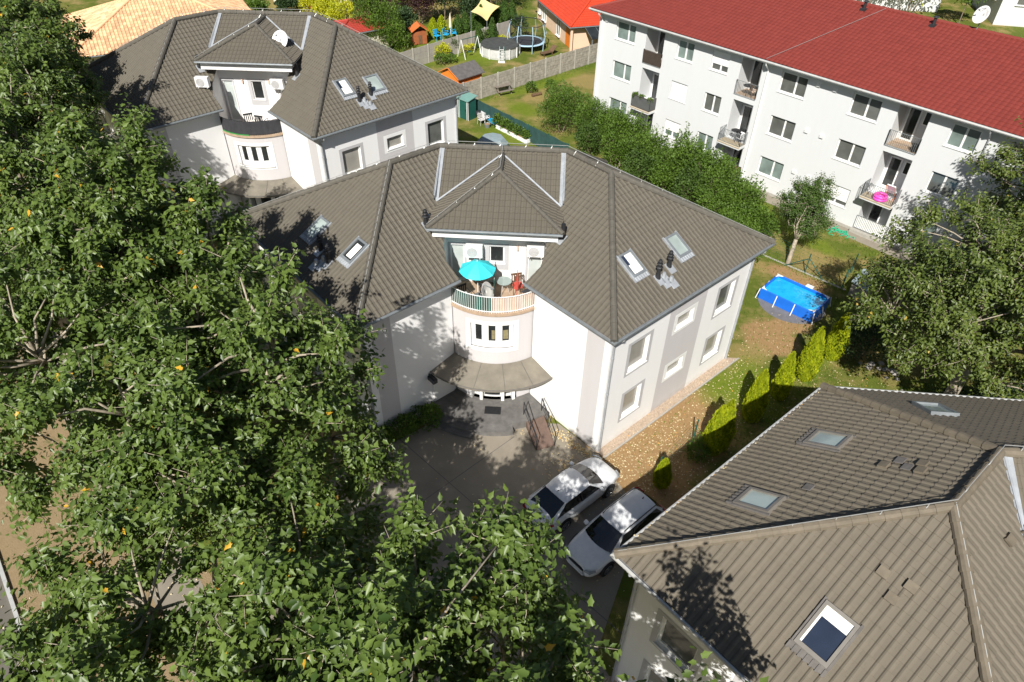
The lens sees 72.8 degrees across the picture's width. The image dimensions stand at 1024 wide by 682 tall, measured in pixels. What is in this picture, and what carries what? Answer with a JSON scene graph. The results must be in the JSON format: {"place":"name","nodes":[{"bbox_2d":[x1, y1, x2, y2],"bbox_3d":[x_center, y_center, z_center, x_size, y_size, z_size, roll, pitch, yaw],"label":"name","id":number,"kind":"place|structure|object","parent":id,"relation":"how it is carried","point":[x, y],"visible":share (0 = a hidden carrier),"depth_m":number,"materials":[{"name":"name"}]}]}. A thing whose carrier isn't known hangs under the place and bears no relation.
{"place":"outdoors","nodes":[
{"label":"outdoors","id":0,"kind":"place"},
{"bbox_2d":[0,576,31,681],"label":"road","id":1,"kind":"structure","parent":0,"point":[6,607],"depth_m":26.28,"materials":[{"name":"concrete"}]},
{"bbox_2d":[49,332,218,676],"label":"pavement","id":2,"kind":"structure","parent":0,"point":[174,596],"depth_m":27.23,"materials":[{"name":"grey concrete"}]},
{"bbox_2d":[262,423,625,681],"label":"driveway","id":3,"kind":"structure","parent":0,"point":[452,457],"depth_m":31.33,"materials":[{"name":"grey asphalt"}]},
{"bbox_2d":[147,484,621,681],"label":"plane tree","id":4,"kind":"object","parent":3,"relation":"on","point":[369,637],"visible":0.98,"depth_m":14.47,"materials":[{"name":"green plant"}]},
{"bbox_2d":[523,455,619,532],"bbox_3d":[2.664,6.468,30.282,4.680,1.563,2.040,-29,49,-31],"label":"parked car","id":5,"kind":"object","parent":3,"relation":"on","point":[569,494],"visible":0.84,"depth_m":29.60,"materials":[{"name":"white metal"}]},
{"bbox_2d":[564,487,665,576],"bbox_3d":[4.272,7.793,28.733,4.680,1.594,2.040,-29,49,-31],"label":"parked car","id":6,"kind":"object","parent":3,"relation":"on","point":[618,523],"visible":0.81,"depth_m":28.11,"materials":[{"name":"silver metal"}]},
{"bbox_2d":[476,645,768,681],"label":"plane tree","id":7,"kind":"object","parent":3,"relation":"on","point":[523,673],"visible":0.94,"depth_m":11.15,"materials":[{"name":"green plant"}]},
{"bbox_2d":[1,0,1023,675],"bbox_3d":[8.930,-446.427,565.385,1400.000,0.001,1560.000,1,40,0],"label":"ground","id":8,"kind":"structure","parent":0,"point":[521,106],"depth_m":39.82,"materials":[{"name":"green plant"}]},
{"bbox_2d":[0,560,37,671],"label":"kerb","id":9,"kind":"structure","parent":8,"relation":"on","point":[8,591],"depth_m":26.78,"materials":[{"name":"grey concrete"}]},
{"bbox_2d":[0,0,81,105],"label":"plane tree","id":10,"kind":"object","parent":8,"relation":"on","point":[28,13],"visible":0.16,"depth_m":38.95,"materials":[{"name":"green plant"}]},
{"bbox_2d":[0,0,94,184],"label":"plane tree","id":11,"kind":"object","parent":8,"relation":"on","point":[82,35],"visible":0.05,"depth_m":46.67,"materials":[{"name":"green plant"}]},
{"bbox_2d":[0,0,110,150],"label":"plane tree","id":12,"kind":"object","parent":8,"relation":"on","point":[55,65],"visible":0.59,"depth_m":33.90,"materials":[{"name":"green plant"}]},
{"bbox_2d":[0,99,174,357],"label":"plane tree","id":13,"kind":"object","parent":8,"relation":"on","point":[11,195],"visible":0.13,"depth_m":25.66,"materials":[{"name":"green plant"}]},
{"bbox_2d":[0,32,189,357],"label":"plane tree","id":14,"kind":"object","parent":8,"relation":"on","point":[10,113],"visible":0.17,"depth_m":29.89,"materials":[{"name":"green plant"}]},
{"bbox_2d":[0,341,221,681],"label":"verge","id":15,"kind":"structure","parent":8,"relation":"on","point":[11,545],"depth_m":28.84,"materials":[{"name":"brown soil"}]},
{"bbox_2d":[0,105,278,411],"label":"plane tree","id":16,"kind":"object","parent":8,"relation":"on","point":[106,166],"visible":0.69,"depth_m":21.45,"materials":[{"name":"green plant"}]},
{"bbox_2d":[0,187,286,540],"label":"plane tree","id":17,"kind":"object","parent":8,"relation":"on","point":[35,365],"visible":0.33,"depth_m":21.21,"materials":[{"name":"green plant"}]},
{"bbox_2d":[60,0,250,62],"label":"roof","id":18,"kind":"structure","parent":8,"relation":"on","point":[114,24],"depth_m":68.92,"materials":[{"name":"tile"}]},
{"bbox_2d":[0,404,394,681],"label":"plane tree","id":19,"kind":"object","parent":8,"relation":"on","point":[121,648],"visible":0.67,"depth_m":16.50,"materials":[{"name":"green plant"}]},
{"bbox_2d":[0,228,413,567],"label":"plane tree","id":20,"kind":"object","parent":8,"relation":"on","point":[175,400],"visible":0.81,"depth_m":19.32,"materials":[{"name":"green plant"}]},
{"bbox_2d":[74,7,468,245],"bbox_3d":[-16.146,-15.285,47.212,18.908,12.555,18.900,-30,49,-32],"label":"apartment villa","id":21,"kind":"object","parent":8,"relation":"on","point":[328,98],"visible":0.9,"depth_m":43.22,"materials":[{"name":"tile"}]},
{"bbox_2d":[222,80,240,119],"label":"wall","id":22,"kind":"structure","parent":21,"relation":"in","point":[228,85],"depth_m":44.85,"materials":[{"name":"white paint"}]},
{"bbox_2d":[239,145,272,165],"bbox_3d":[-16.347,-11.885,44.341,1.920,1.360,0.254,2,40,1],"label":"window","id":23,"kind":"structure","parent":21,"relation":"in","point":[259,156],"depth_m":44.32,"materials":[{"name":"white paint"}]},
{"bbox_2d":[342,146,361,174],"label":"window","id":24,"kind":"structure","parent":21,"relation":"in","point":[351,157],"depth_m":42.87,"materials":[{"name":"beige glass"}]},
{"bbox_2d":[428,119,444,145],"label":"window","id":25,"kind":"structure","parent":21,"relation":"in","point":[435,129],"depth_m":46.28,"materials":[{"name":"grey glass"}]},
{"bbox_2d":[324,0,354,19],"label":"bush","id":26,"kind":"object","parent":8,"relation":"on","point":[332,12],"visible":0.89,"depth_m":80.85,"materials":[{"name":"yellow plant"}]},
{"bbox_2d":[333,16,392,48],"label":"red roof outbuilding","id":27,"kind":"structure","parent":8,"relation":"on","point":[360,28],"depth_m":73.89,"materials":[{"name":"red tile"}]},
{"bbox_2d":[350,0,411,51],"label":"conifer","id":28,"kind":"object","parent":8,"relation":"on","point":[376,18],"visible":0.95,"depth_m":73.82,"materials":[{"name":"green plant"}]},
{"bbox_2d":[384,411,418,440],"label":"bush","id":29,"kind":"object","parent":8,"relation":"on","point":[406,418],"visible":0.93,"depth_m":33.01,"materials":[{"name":"green plant"}]},
{"bbox_2d":[386,5,418,31],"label":"garden bush","id":30,"kind":"object","parent":8,"relation":"on","point":[406,13],"visible":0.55,"depth_m":79.15,"materials":[{"name":"green plant"}]},
{"bbox_2d":[400,0,434,23],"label":"garden tree","id":31,"kind":"object","parent":8,"relation":"on","point":[417,4],"visible":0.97,"depth_m":81.83,"materials":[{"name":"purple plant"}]},
{"bbox_2d":[408,21,428,44],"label":"play house","id":32,"kind":"structure","parent":8,"relation":"on","point":[418,36],"depth_m":77.44,"materials":[{"name":"orange wood"}]},
{"bbox_2d":[408,401,443,431],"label":"bush","id":33,"kind":"object","parent":8,"relation":"on","point":[432,411],"visible":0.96,"depth_m":33.56,"materials":[{"name":"green plant"}]},
{"bbox_2d":[399,20,509,63],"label":"concrete fence","id":34,"kind":"object","parent":8,"relation":"on","point":[424,54],"visible":0.59,"depth_m":74.41,"materials":[{"name":"beige concrete"}]},
{"bbox_2d":[438,60,484,83],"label":"orange shed","id":35,"kind":"structure","parent":8,"relation":"on","point":[471,70],"depth_m":65.23,"materials":[{"name":"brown wood"}]},
{"bbox_2d":[1,298,923,668],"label":"fallen leaves","id":36,"kind":"object","parent":8,"relation":"on","point":[559,434],"visible":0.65,"depth_m":33.20,"materials":[{"name":"brown plant"}]},
{"bbox_2d":[456,92,476,120],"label":"green shed","id":37,"kind":"structure","parent":8,"relation":"on","point":[466,106],"depth_m":61.66,"materials":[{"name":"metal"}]},
{"bbox_2d":[457,0,480,16],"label":"garden bush","id":38,"kind":"object","parent":8,"relation":"on","point":[468,8],"visible":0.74,"depth_m":83.21,"materials":[{"name":"green plant"}]},
{"bbox_2d":[471,0,498,30],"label":"shade sail","id":39,"kind":"object","parent":8,"relation":"on","point":[486,10],"visible":0.93,"depth_m":80.17,"materials":[{"name":"fabric"}]},
{"bbox_2d":[476,133,508,145],"bbox_3d":[-1.623,-16.382,57.470,2.550,1.050,2.550,-14,43,-17],"label":"covered hot tub","id":40,"kind":"object","parent":8,"relation":"on","point":[493,137],"visible":0.54,"depth_m":56.99,"materials":[{"name":"white plastic"}]},
{"bbox_2d":[480,37,519,59],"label":"round pool","id":41,"kind":"structure","parent":8,"relation":"on","point":[509,48],"depth_m":74.63,"materials":[{"name":"white plastic"}]},
{"bbox_2d":[237,140,775,458],"bbox_3d":[-0.643,-3.534,35.435,18.903,11.997,18.898,-29,49,-31],"label":"apartment villa","id":42,"kind":"object","parent":8,"relation":"on","point":[610,328],"visible":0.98,"depth_m":31.69,"materials":[{"name":"tile"}]},
{"bbox_2d":[450,244,464,278],"bbox_3d":[-2.568,-3.799,33.133,0.660,2.000,0.080,3,40,2],"label":"window","id":43,"kind":"structure","parent":42,"relation":"in","point":[457,251],"depth_m":33.03,"materials":[{"name":"white paint"}]},
{"bbox_2d":[459,259,495,295],"bbox_3d":[-1.586,-2.867,32.058,1.602,2.080,1.602,8,41,8],"label":"parasol","id":44,"kind":"object","parent":42,"relation":"on","point":[475,269],"visible":0.9,"depth_m":31.36,"materials":[{"name":"teal fabric"}]},
{"bbox_2d":[472,323,512,345],"bbox_3d":[-0.923,-0.351,32.384,1.920,1.360,0.254,3,40,2],"label":"window","id":45,"kind":"structure","parent":42,"relation":"in","point":[485,335],"depth_m":32.39,"materials":[{"name":"white paint"}]},
{"bbox_2d":[489,246,504,264],"bbox_3d":[-0.708,-4.059,32.683,0.820,0.965,0.200,3,40,2],"label":"window","id":46,"kind":"structure","parent":42,"relation":"in","point":[496,253],"depth_m":32.76,"materials":[{"name":"white paint"}]},
{"bbox_2d":[527,257,542,279],"bbox_3d":[1.084,-3.595,33.010,0.700,1.960,0.080,3,40,2],"label":"window","id":47,"kind":"structure","parent":42,"relation":"in","point":[534,263],"depth_m":33.01,"materials":[{"name":"white paint"}]},
{"bbox_2d":[620,385,638,419],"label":"window","id":48,"kind":"structure","parent":42,"relation":"in","point":[630,398],"depth_m":32.97,"materials":[{"name":"grey glass"}]},
{"bbox_2d":[626,336,647,374],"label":"window","id":49,"kind":"structure","parent":42,"relation":"in","point":[637,352],"depth_m":30.97,"materials":[{"name":"grey glass"}]},
{"bbox_2d":[713,282,732,316],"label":"window","id":50,"kind":"structure","parent":42,"relation":"in","point":[724,294],"depth_m":34.32,"materials":[{"name":"grey glass"}]},
{"bbox_2d":[476,99,568,147],"bbox_3d":[0.588,-18.146,59.215,0.060,1.550,12.213,-28,48,-30],"label":"fence","id":51,"kind":"object","parent":8,"relation":"on","point":[537,136],"visible":0.57,"depth_m":58.34,"materials":[{"name":"green metal"}]},
{"bbox_2d":[507,17,545,50],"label":"trampoline","id":52,"kind":"object","parent":8,"relation":"on","point":[526,40],"visible":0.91,"depth_m":76.65,"materials":[{"name":"fabric"}]},
{"bbox_2d":[456,43,597,105],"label":"concrete fence","id":53,"kind":"object","parent":8,"relation":"on","point":[514,77],"visible":0.61,"depth_m":68.94,"materials":[{"name":"concrete"}]},
{"bbox_2d":[535,78,583,135],"bbox_3d":[4.048,-19.707,59.310,4.342,4.637,4.901,1,40,0],"label":"bush","id":54,"kind":"object","parent":8,"relation":"on","point":[565,97],"visible":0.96,"depth_m":58.33,"materials":[{"name":"green plant"}]},
{"bbox_2d":[537,0,614,50],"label":"bungalow","id":55,"kind":"object","parent":8,"relation":"on","point":[567,22],"visible":0.34,"depth_m":77.21,"materials":[{"name":"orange tile"}]},
{"bbox_2d":[560,90,610,134],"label":"bush","id":56,"kind":"object","parent":8,"relation":"on","point":[587,110],"visible":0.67,"depth_m":57.69,"materials":[{"name":"green plant"}]},
{"bbox_2d":[573,117,603,155],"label":"bush","id":57,"kind":"object","parent":8,"relation":"on","point":[588,137],"visible":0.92,"depth_m":55.71,"materials":[{"name":"green plant"}]},
{"bbox_2d":[593,99,627,153],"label":"bush","id":58,"kind":"object","parent":8,"relation":"on","point":[602,120],"visible":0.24,"depth_m":56.05,"materials":[{"name":"green plant"}]},
{"bbox_2d":[599,123,636,168],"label":"bush","id":59,"kind":"object","parent":8,"relation":"on","point":[609,144],"visible":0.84,"depth_m":53.51,"materials":[{"name":"green plant"}]},
{"bbox_2d":[601,103,650,159],"bbox_3d":[8.973,-16.293,55.124,4.046,5.212,3.875,1,40,0],"label":"bush","id":60,"kind":"object","parent":8,"relation":"on","point":[621,120],"visible":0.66,"depth_m":53.99,"materials":[{"name":"green plant"}]},
{"bbox_2d":[621,141,656,180],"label":"bush","id":61,"kind":"object","parent":8,"relation":"on","point":[633,163],"visible":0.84,"depth_m":51.94,"materials":[{"name":"green plant"}]},
{"bbox_2d":[618,123,670,166],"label":"bush","id":62,"kind":"object","parent":8,"relation":"on","point":[648,141],"visible":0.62,"depth_m":52.99,"materials":[{"name":"green plant"}]},
{"bbox_2d":[652,457,672,489],"bbox_3d":[6.719,5.823,30.845,0.927,1.931,0.929,1,40,0],"label":"thuja","id":63,"kind":"object","parent":8,"relation":"on","point":[662,476],"visible":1,"depth_m":30.66,"materials":[{"name":"green plant"}]},
{"bbox_2d":[646,141,683,191],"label":"bush","id":64,"kind":"object","parent":8,"relation":"on","point":[658,167],"visible":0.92,"depth_m":50.20,"materials":[{"name":"green plant"}]},
{"bbox_2d":[669,157,710,205],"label":"bush","id":65,"kind":"object","parent":8,"relation":"on","point":[685,182],"visible":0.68,"depth_m":48.32,"materials":[{"name":"green plant"}]},
{"bbox_2d":[662,121,719,194],"bbox_3d":[12.932,-12.940,50.738,4.364,6.080,4.077,1,40,0],"label":"bush","id":66,"kind":"object","parent":8,"relation":"on","point":[683,152],"visible":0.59,"depth_m":49.49,"materials":[{"name":"green plant"}]},
{"bbox_2d":[682,428,710,463],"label":"bush","id":67,"kind":"object","parent":8,"relation":"on","point":[699,445],"visible":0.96,"depth_m":32.32,"materials":[{"name":"green plant"}]},
{"bbox_2d":[692,173,733,216],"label":"bush","id":68,"kind":"object","parent":8,"relation":"on","point":[708,199],"visible":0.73,"depth_m":47.05,"materials":[{"name":"green plant"}]},
{"bbox_2d":[690,147,742,205],"bbox_3d":[14.395,-11.441,49.443,4.138,5.001,4.731,1,40,0],"label":"bush","id":69,"kind":"object","parent":8,"relation":"on","point":[718,166],"visible":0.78,"depth_m":48.31,"materials":[{"name":"green plant"}]},
{"bbox_2d":[702,398,736,455],"bbox_3d":[9.651,3.919,32.112,1.687,3.285,1.220,-27,48,-29],"label":"thuja","id":70,"kind":"object","parent":8,"relation":"on","point":[717,435],"visible":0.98,"depth_m":31.76,"materials":[{"name":"green plant"}]},
{"bbox_2d":[709,170,769,209],"bbox_3d":[15.603,-9.877,48.290,4.103,4.547,3.503,1,40,0],"label":"bush","id":71,"kind":"object","parent":8,"relation":"on","point":[746,192],"visible":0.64,"depth_m":47.50,"materials":[{"name":"green plant"}]},
{"bbox_2d":[719,208,764,262],"bbox_3d":[14.645,-6.704,45.139,2.860,3.054,4.186,-32,50,-33],"label":"bush","id":72,"kind":"object","parent":8,"relation":"on","point":[733,217],"visible":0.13,"depth_m":44.85,"materials":[{"name":"green plant"}]},
{"bbox_2d":[723,195,780,237],"bbox_3d":[15.846,-8.351,46.727,4.053,3.567,3.419,1,40,0],"label":"bush","id":73,"kind":"object","parent":8,"relation":"on","point":[764,218],"visible":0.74,"depth_m":46.00,"materials":[{"name":"green plant"}]},
{"bbox_2d":[741,368,769,422],"bbox_3d":[11.922,2.627,33.572,1.168,3.435,1.230,1,40,0],"label":"thuja","id":74,"kind":"object","parent":8,"relation":"on","point":[755,403],"visible":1,"depth_m":33.45,"materials":[{"name":"green plant"}]},
{"bbox_2d":[770,351,795,400],"bbox_3d":[13.734,1.728,34.841,1.047,3.220,1.088,1,40,0],"label":"thuja","id":75,"kind":"object","parent":8,"relation":"on","point":[782,380],"visible":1,"depth_m":34.72,"materials":[{"name":"green plant"}]},
{"bbox_2d":[758,295,825,323],"bbox_3d":[16.919,-2.271,42.057,3.940,0.014,3.940,1,40,0],"label":"pool mat","id":76,"kind":"object","parent":8,"relation":"on","point":[767,307],"visible":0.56,"depth_m":41.20,"materials":[{"name":"grey plastic"}]},
{"bbox_2d":[755,274,831,323],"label":"garden pool","id":77,"kind":"structure","parent":76,"relation":"on","point":[808,302],"depth_m":41.65,"materials":[{"name":"plastic"}]},
{"bbox_2d":[771,170,840,264],"bbox_3d":[18.716,-8.014,44.453,4.228,5.952,3.725,1,40,0],"label":"tree","id":78,"kind":"object","parent":8,"relation":"on","point":[810,201],"visible":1,"depth_m":43.67,"materials":[{"name":"green plant"}]},
{"bbox_2d":[589,0,1023,254],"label":"apartment block","id":79,"kind":"structure","parent":8,"relation":"on","point":[854,96],"depth_m":47.45,"materials":[{"name":"white paint"}]},
{"bbox_2d":[610,60,630,83],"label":"window","id":80,"kind":"structure","parent":79,"relation":"in","point":[622,71],"depth_m":58.00,"materials":[{"name":"grey glass"}]},
{"bbox_2d":[614,21,635,44],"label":"window","id":81,"kind":"structure","parent":79,"relation":"in","point":[626,32],"depth_m":56.01,"materials":[{"name":"glass"}]},
{"bbox_2d":[668,81,686,103],"bbox_3d":[13.104,-19.588,54.604,0.250,1.425,1.640,-30,49,-31],"label":"window","id":82,"kind":"structure","parent":79,"relation":"in","point":[678,90],"depth_m":54.62,"materials":[{"name":"white paint"}]},
{"bbox_2d":[675,39,694,63],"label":"window","id":83,"kind":"structure","parent":79,"relation":"in","point":[685,49],"depth_m":52.70,"materials":[{"name":"grey glass"}]},
{"bbox_2d":[701,92,721,115],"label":"window","id":84,"kind":"structure","parent":79,"relation":"in","point":[712,102],"depth_m":52.93,"materials":[{"name":"grey glass"}]},
{"bbox_2d":[709,50,730,74],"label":"window","id":85,"kind":"structure","parent":79,"relation":"in","point":[720,62],"depth_m":50.89,"materials":[{"name":"white paint"}]},
{"bbox_2d":[739,104,752,134],"bbox_3d":[17.770,-16.833,52.854,0.056,2.180,0.800,-30,49,-31],"label":"balcony door","id":86,"kind":"structure","parent":79,"relation":"in","point":[747,110],"depth_m":52.80,"materials":[{"name":"white paint"}]},
{"bbox_2d":[748,60,763,89],"bbox_3d":[17.821,-19.394,50.680,0.056,2.180,0.800,-30,49,-31],"label":"balcony door","id":87,"kind":"structure","parent":79,"relation":"in","point":[758,66],"depth_m":50.60,"materials":[{"name":"white paint"}]},
{"bbox_2d":[755,156,783,182],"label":"window","id":88,"kind":"structure","parent":79,"relation":"in","point":[768,167],"depth_m":51.60,"materials":[{"name":"glass"}]},
{"bbox_2d":[765,115,795,142],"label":"window","id":89,"kind":"structure","parent":79,"relation":"in","point":[779,127],"depth_m":49.60,"materials":[{"name":"grey glass"}]},
{"bbox_2d":[776,71,808,99],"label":"window","id":90,"kind":"structure","parent":79,"relation":"in","point":[791,84],"depth_m":47.60,"materials":[{"name":"grey glass"}]},
{"bbox_2d":[823,183,850,208],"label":"window","id":91,"kind":"structure","parent":79,"relation":"in","point":[841,200],"depth_m":48.46,"materials":[{"name":"white paint"}]},
{"bbox_2d":[831,139,865,167],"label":"window","id":92,"kind":"structure","parent":79,"relation":"in","point":[852,153],"depth_m":46.71,"materials":[{"name":"grey glass"}]},
{"bbox_2d":[846,93,882,123],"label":"window","id":93,"kind":"structure","parent":79,"relation":"in","point":[862,106],"depth_m":44.70,"materials":[{"name":"grey glass"}]},
{"bbox_2d":[880,155,903,186],"bbox_3d":[25.393,-11.278,46.487,0.056,2.180,0.800,-30,49,-31],"label":"balcony door","id":94,"kind":"structure","parent":79,"relation":"in","point":[894,165],"depth_m":46.40,"materials":[{"name":"white paint"}]},
{"bbox_2d":[899,107,922,141],"bbox_3d":[25.444,-13.840,44.313,0.056,2.180,0.800,-30,49,-31],"label":"balcony door","id":95,"kind":"structure","parent":79,"relation":"in","point":[913,117],"depth_m":44.29,"materials":[{"name":"white paint"}]},
{"bbox_2d":[922,171,959,201],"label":"window","id":96,"kind":"structure","parent":79,"relation":"in","point":[939,184],"depth_m":43.29,"materials":[{"name":"glass"}]},
{"bbox_2d":[942,123,982,154],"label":"window","id":97,"kind":"structure","parent":79,"relation":"in","point":[960,137],"depth_m":41.30,"materials":[{"name":"grey glass"}]},
{"bbox_2d":[972,5,989,28],"bbox_3d":[29.712,-20.485,44.178,0.901,1.513,0.681,27,47,27],"label":"satellite dish","id":98,"kind":"object","parent":79,"relation":"on","point":[980,14],"visible":1,"depth_m":44.09,"materials":[{"name":"white paint"}]},
{"bbox_2d":[795,326,825,381],"bbox_3d":[15.559,0.640,35.851,1.230,3.628,1.260,1,40,0],"label":"thuja","id":99,"kind":"object","parent":8,"relation":"on","point":[810,361],"visible":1,"depth_m":35.72,"materials":[{"name":"green plant"}]},
{"bbox_2d":[763,232,858,287],"bbox_3d":[18.181,-5.717,45.073,7.361,1.471,2.209,24,45,25],"label":"wire fence","id":100,"kind":"object","parent":8,"relation":"on","point":[845,278],"visible":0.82,"depth_m":43.97,"materials":[{"name":"green metal"}]},
{"bbox_2d":[599,382,1023,681],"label":"apartment villa","id":101,"kind":"object","parent":8,"relation":"on","point":[829,533],"visible":1,"depth_m":18.38,"materials":[{"name":"tile"}]},
{"bbox_2d":[652,618,697,670],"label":"window","id":102,"kind":"structure","parent":101,"relation":"in","point":[670,637],"depth_m":20.71,"materials":[{"name":"grey glass"}]},
{"bbox_2d":[823,312,850,361],"bbox_3d":[17.568,-0.265,37.275,1.293,3.226,1.263,1,40,0],"label":"thuja","id":103,"kind":"object","parent":8,"relation":"on","point":[837,336],"visible":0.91,"depth_m":37.13,"materials":[{"name":"green plant"}]},
{"bbox_2d":[837,318,899,366],"bbox_3d":[19.146,-0.059,37.831,3.692,2.570,3.363,1,40,0],"label":"bush","id":104,"kind":"object","parent":8,"relation":"on","point":[854,345],"visible":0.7,"depth_m":37.24,"materials":[{"name":"green plant"}]},
{"bbox_2d":[858,0,941,11],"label":"white house","id":105,"kind":"structure","parent":8,"relation":"on","point":[930,5],"depth_m":91.11,"materials":[{"name":"paint"}]},
{"bbox_2d":[837,187,1023,398],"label":"broad tree","id":106,"kind":"object","parent":8,"relation":"on","point":[966,279],"visible":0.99,"depth_m":29.07,"materials":[{"name":"green plant"}]},
{"bbox_2d":[938,115,1023,331],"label":"broad tree","id":107,"kind":"object","parent":8,"relation":"on","point":[1007,157],"visible":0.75,"depth_m":35.89,"materials":[{"name":"green plant"}]},
{"bbox_2d":[972,0,1023,26],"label":"dark roof house","id":108,"kind":"structure","parent":8,"relation":"on","point":[1007,12],"depth_m":86.44,"materials":[{"name":"white paint"}]},
{"bbox_2d":[585,119,990,296],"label":"gravel path","id":109,"kind":"structure","parent":0,"point":[858,238],"depth_m":47.69,"materials":[{"name":"beige gravel"}]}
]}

